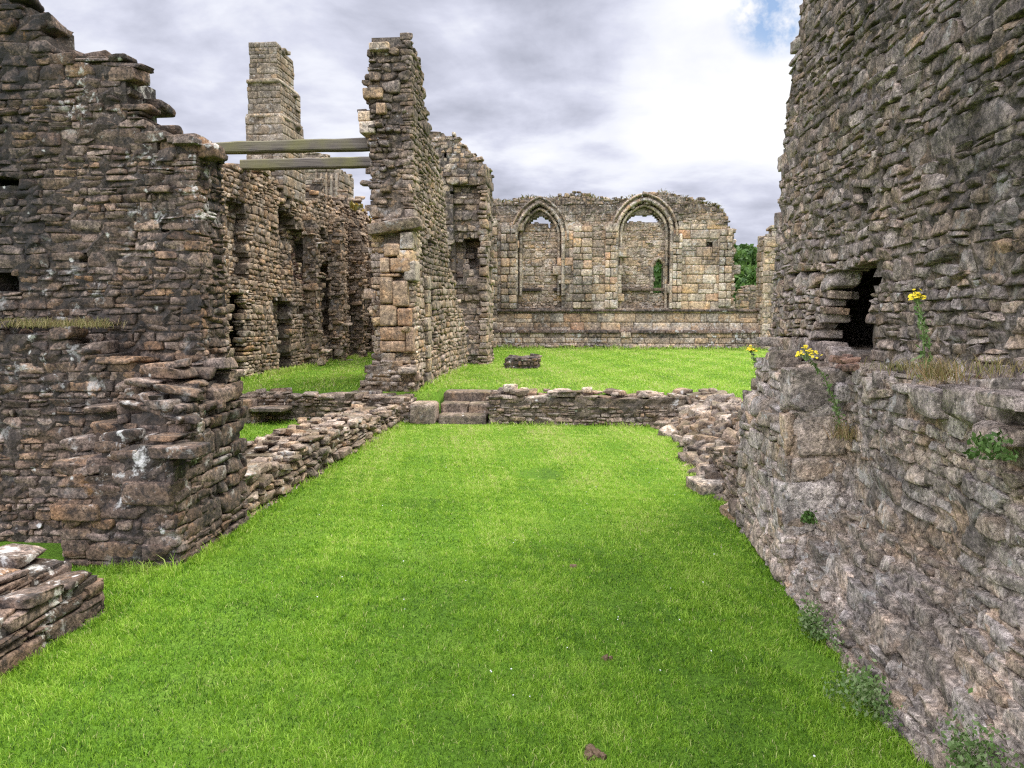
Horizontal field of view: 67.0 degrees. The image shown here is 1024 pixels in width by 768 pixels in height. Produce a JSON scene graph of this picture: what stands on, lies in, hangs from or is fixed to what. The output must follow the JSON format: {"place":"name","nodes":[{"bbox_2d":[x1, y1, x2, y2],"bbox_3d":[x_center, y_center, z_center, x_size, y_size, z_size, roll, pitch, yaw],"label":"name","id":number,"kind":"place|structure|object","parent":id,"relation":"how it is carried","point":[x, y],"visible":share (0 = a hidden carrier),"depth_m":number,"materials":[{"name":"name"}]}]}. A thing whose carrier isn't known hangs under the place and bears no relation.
{"place":"outdoors","nodes":[
{"label":"outdoors","id":0,"kind":"place"},
{"bbox_2d":[39,0,802,247],"label":"sky","id":1,"kind":"structure","parent":0,"point":[605,98],"materials":[{"name":"grey"}]},
{"bbox_2d":[0,343,935,767],"bbox_3d":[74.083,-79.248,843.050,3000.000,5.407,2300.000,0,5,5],"label":"ground","id":2,"kind":"structure","parent":0,"point":[54,550],"depth_m":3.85,"materials":[{"name":"green plant"}]},
{"bbox_2d":[0,543,104,675],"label":"wall","id":3,"kind":"structure","parent":2,"relation":"on","point":[43,601],"depth_m":3.91,"materials":[{"name":"grey stone"}]},
{"bbox_2d":[0,0,248,568],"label":"ruined wall","id":4,"kind":"structure","parent":2,"relation":"on","point":[118,443],"depth_m":5.55,"materials":[{"name":"stone"}]},
{"bbox_2d":[0,316,46,328],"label":"grass tuft","id":5,"kind":"object","parent":4,"relation":"on","point":[17,323],"visible":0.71,"depth_m":5.53,"materials":[{"name":"plant"}]},
{"bbox_2d":[8,316,82,328],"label":"grass tuft","id":6,"kind":"object","parent":4,"relation":"on","point":[49,323],"visible":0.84,"depth_m":5.48,"materials":[{"name":"plant"}]},
{"bbox_2d":[53,315,129,328],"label":"grass tuft","id":7,"kind":"object","parent":4,"relation":"on","point":[91,323],"visible":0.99,"depth_m":5.46,"materials":[{"name":"plant"}]},
{"bbox_2d":[221,163,372,377],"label":"ruined wall","id":8,"kind":"structure","parent":2,"relation":"on","point":[297,278],"depth_m":16.87,"materials":[{"name":"stone"}]},
{"bbox_2d":[245,42,305,203],"bbox_3d":[-5.073,-5.561,16.686,0.884,3.316,1.344,0,5,5],"label":"chimney stack","id":9,"kind":"object","parent":8,"relation":"on","point":[274,106],"visible":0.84,"depth_m":16.11,"materials":[{"name":"stone"}]},
{"bbox_2d":[240,156,371,170],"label":"timber beam","id":10,"kind":"structure","parent":8,"relation":"attached to","point":[304,163],"depth_m":14.08,"materials":[{"name":"wood"}]},
{"bbox_2d":[349,200,364,211],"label":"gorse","id":11,"kind":"object","parent":8,"relation":"on","point":[354,207],"visible":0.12,"depth_m":21.30,"materials":[{"name":"yellow plant"}]},
{"bbox_2d":[241,403,403,518],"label":"wall","id":12,"kind":"structure","parent":2,"relation":"on","point":[280,461],"depth_m":7.85,"materials":[{"name":"grey stone"}]},
{"bbox_2d":[238,388,416,423],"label":"wall","id":13,"kind":"structure","parent":2,"relation":"on","point":[274,404],"depth_m":11.68,"materials":[{"name":"grey stone"}]},
{"bbox_2d":[304,152,353,197],"bbox_3d":[-5.859,-3.998,25.101,1.222,6.670,1.714,0,5,5],"label":"tower stub","id":14,"kind":"object","parent":2,"relation":"on","point":[335,180],"visible":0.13,"depth_m":24.11,"materials":[{"name":"stone"}]},
{"bbox_2d":[368,241,374,351],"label":"ruined wall","id":15,"kind":"structure","parent":2,"relation":"on","point":[371,275],"depth_m":23.04,"materials":[{"name":"stone"}]},
{"bbox_2d":[357,32,468,391],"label":"ruined wall","id":16,"kind":"structure","parent":2,"relation":"on","point":[420,329],"depth_m":12.01,"materials":[{"name":"grey stone"}]},
{"bbox_2d":[216,137,369,154],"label":"timber beam","id":17,"kind":"structure","parent":16,"relation":"attached to","point":[302,146],"depth_m":12.26,"materials":[{"name":"wood"}]},
{"bbox_2d":[410,400,438,423],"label":"footing block","id":18,"kind":"structure","parent":2,"relation":"on","point":[424,412],"depth_m":11.41,"materials":[{"name":"grey stone"}]},
{"bbox_2d":[429,131,497,364],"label":"ruined tower","id":19,"kind":"structure","parent":2,"relation":"on","point":[467,177],"depth_m":18.25,"materials":[{"name":"grey stone"}]},
{"bbox_2d":[438,389,490,423],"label":"stone steps","id":20,"kind":"structure","parent":2,"relation":"on","point":[463,406],"depth_m":11.72,"materials":[{"name":"grey stone"}]},
{"bbox_2d":[503,353,541,368],"bbox_3d":[0.255,-0.472,17.223,0.843,0.392,0.784,0,5,5],"label":"masonry stump","id":21,"kind":"object","parent":2,"relation":"on","point":[532,360],"visible":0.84,"depth_m":16.90,"materials":[{"name":"grey stone"}]},
{"bbox_2d":[317,448,815,756],"bbox_3d":[-0.007,1.037,6.259,3.045,0.032,6.731,0,5,5],"label":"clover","id":22,"kind":"object","parent":2,"relation":"on","point":[567,647],"visible":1,"depth_m":3.84,"materials":[{"name":"plant"}]},
{"bbox_2d":[583,743,606,760],"bbox_3d":[0.298,1.381,2.889,0.075,0.032,0.101,-2,6,-25],"label":"soil patch","id":23,"kind":"object","parent":2,"relation":"on","point":[597,752],"visible":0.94,"depth_m":2.87,"materials":[{"name":"brown soil"}]},
{"bbox_2d":[486,387,717,425],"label":"wall","id":24,"kind":"structure","parent":2,"relation":"on","point":[578,407],"depth_m":11.30,"materials":[{"name":"grey stone"}]},
{"bbox_2d":[502,384,517,392],"bbox_3d":[-0.026,0.064,11.549,0.234,0.126,0.180,0,5,5],"label":"boulder","id":25,"kind":"object","parent":24,"relation":"on","point":[506,387],"visible":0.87,"depth_m":11.48,"materials":[{"name":"beige stone"}]},
{"bbox_2d":[582,387,591,392],"bbox_3d":[1.112,0.087,11.453,0.158,0.092,0.129,0,5,5],"label":"boulder","id":26,"kind":"object","parent":24,"relation":"on","point":[586,389],"visible":0.99,"depth_m":11.39,"materials":[{"name":"beige stone"}]},
{"bbox_2d":[601,654,612,660],"bbox_3d":[0.453,1.317,3.708,0.054,0.034,0.042,5,7,41],"label":"soil patch","id":27,"kind":"object","parent":2,"relation":"on","point":[605,657],"visible":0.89,"depth_m":3.70,"materials":[{"name":"brown soil"}]},
{"bbox_2d":[492,191,759,348],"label":"refectory wall","id":28,"kind":"structure","parent":2,"relation":"on","point":[579,272],"depth_m":26.56,"materials":[{"name":"beige stone"}]},
{"bbox_2d":[493,188,732,228],"bbox_3d":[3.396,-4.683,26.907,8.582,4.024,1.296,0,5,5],"label":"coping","id":29,"kind":"object","parent":28,"relation":"on","point":[592,195],"visible":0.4,"depth_m":26.38,"materials":[{"name":"stone"}]},
{"bbox_2d":[653,261,661,292],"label":"tree","id":30,"kind":"object","parent":2,"relation":"on","point":[657,275],"visible":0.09,"depth_m":63.88,"materials":[{"name":"green plant"}]},
{"bbox_2d":[651,390,742,521],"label":"rubble bank","id":31,"kind":"structure","parent":2,"relation":"on","point":[703,430],"depth_m":8.77,"materials":[{"name":"grey stone"}]},
{"bbox_2d":[686,475,724,495],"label":"stone slab","id":32,"kind":"structure","parent":2,"relation":"on","point":[700,484],"depth_m":7.08,"materials":[{"name":"grey stone"}]},
{"bbox_2d":[732,244,753,307],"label":"tree","id":33,"kind":"object","parent":2,"relation":"on","point":[737,259],"visible":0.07,"depth_m":62.47,"materials":[{"name":"green plant"}]},
{"bbox_2d":[735,285,755,308],"bbox_3d":[11.015,-2.704,32.403,3.324,2.884,0.976,0,5,5],"label":"wall stump","id":34,"kind":"object","parent":2,"relation":"on","point":[745,296],"visible":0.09,"depth_m":32.10,"materials":[{"name":"beige stone"}]},
{"bbox_2d":[735,264,756,290],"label":"tree","id":35,"kind":"object","parent":2,"relation":"on","point":[750,278],"visible":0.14,"depth_m":55.78,"materials":[{"name":"green plant"}]},
{"bbox_2d":[739,243,756,274],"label":"tree","id":36,"kind":"object","parent":2,"relation":"on","point":[751,251],"visible":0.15,"depth_m":69.20,"materials":[{"name":"green plant"}]},
{"bbox_2d":[755,225,777,348],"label":"wall pier","id":37,"kind":"structure","parent":2,"relation":"on","point":[767,245],"depth_m":25.73,"materials":[{"name":"beige stone"}]},
{"bbox_2d":[790,592,844,653],"bbox_3d":[1.541,1.184,3.887,0.181,0.227,0.526,0,5,-3],"label":"weed","id":38,"kind":"object","parent":2,"relation":"on","point":[812,618],"visible":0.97,"depth_m":3.90,"materials":[{"name":"green plant"}]},
{"bbox_2d":[822,655,902,725],"bbox_3d":[1.464,1.212,3.186,0.298,0.313,0.554,0,5,5],"label":"weed","id":39,"kind":"object","parent":2,"relation":"on","point":[865,692],"visible":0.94,"depth_m":3.13,"materials":[{"name":"green plant"}]},
{"bbox_2d":[735,0,1023,767],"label":"ruined wall","id":40,"kind":"structure","parent":2,"relation":"on","point":[900,166],"depth_m":3.74,"materials":[{"name":"stone"}]},
{"bbox_2d":[746,345,756,377],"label":"ragwort","id":41,"kind":"object","parent":40,"relation":"on","point":[750,349],"visible":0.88,"depth_m":6.06,"materials":[{"name":"yellow plant"}]},
{"bbox_2d":[800,509,818,524],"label":"weed","id":42,"kind":"object","parent":40,"relation":"on","point":[807,516],"visible":1,"depth_m":4.55,"materials":[{"name":"green plant"}]},
{"bbox_2d":[795,345,847,438],"bbox_3d":[1.790,0.054,4.400,0.417,0.559,0.154,-2,6,-25],"label":"ragwort","id":43,"kind":"object","parent":40,"relation":"on","point":[807,354],"visible":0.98,"depth_m":4.33,"materials":[{"name":"green plant"}]},
{"bbox_2d":[810,413,856,441],"bbox_3d":[1.900,0.247,4.384,0.381,0.156,0.350,-5,7,-41],"label":"grass tuft","id":44,"kind":"object","parent":40,"relation":"on","point":[847,433],"visible":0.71,"depth_m":4.38,"materials":[{"name":"beige plant"}]},
{"bbox_2d":[860,355,945,373],"bbox_3d":[1.850,-0.098,3.624,0.382,0.099,0.407,5,7,41],"label":"grass tuft","id":45,"kind":"object","parent":40,"relation":"on","point":[897,365],"visible":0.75,"depth_m":3.60,"materials":[{"name":"beige plant"}]},
{"bbox_2d":[908,288,932,380],"bbox_3d":[1.804,-0.214,3.401,0.119,0.415,0.143,0,5,5],"label":"ragwort","id":46,"kind":"object","parent":40,"relation":"on","point":[916,298],"visible":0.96,"depth_m":3.38,"materials":[{"name":"green plant"}]},
{"bbox_2d":[889,354,989,385],"bbox_3d":[1.720,-0.066,3.101,0.443,0.134,0.428,0,5,5],"label":"grass tuft","id":47,"kind":"object","parent":40,"relation":"on","point":[941,374],"visible":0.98,"depth_m":3.09,"materials":[{"name":"plant"}]},
{"bbox_2d":[932,688,1023,767],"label":"weed","id":48,"kind":"object","parent":40,"relation":"on","point":[954,744],"visible":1,"depth_m":2.47,"materials":[{"name":"green plant"}]},
{"bbox_2d":[946,352,1023,379],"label":"grass tuft","id":49,"kind":"object","parent":40,"relation":"on","point":[998,367],"visible":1,"depth_m":2.70,"materials":[{"name":"beige plant"}]},
{"bbox_2d":[962,428,1018,461],"bbox_3d":[1.638,0.207,2.631,0.162,0.120,0.231,0,5,5],"label":"weed","id":50,"kind":"object","parent":40,"relation":"on","point":[995,447],"visible":1,"depth_m":2.62,"materials":[{"name":"green plant"}]}
]}

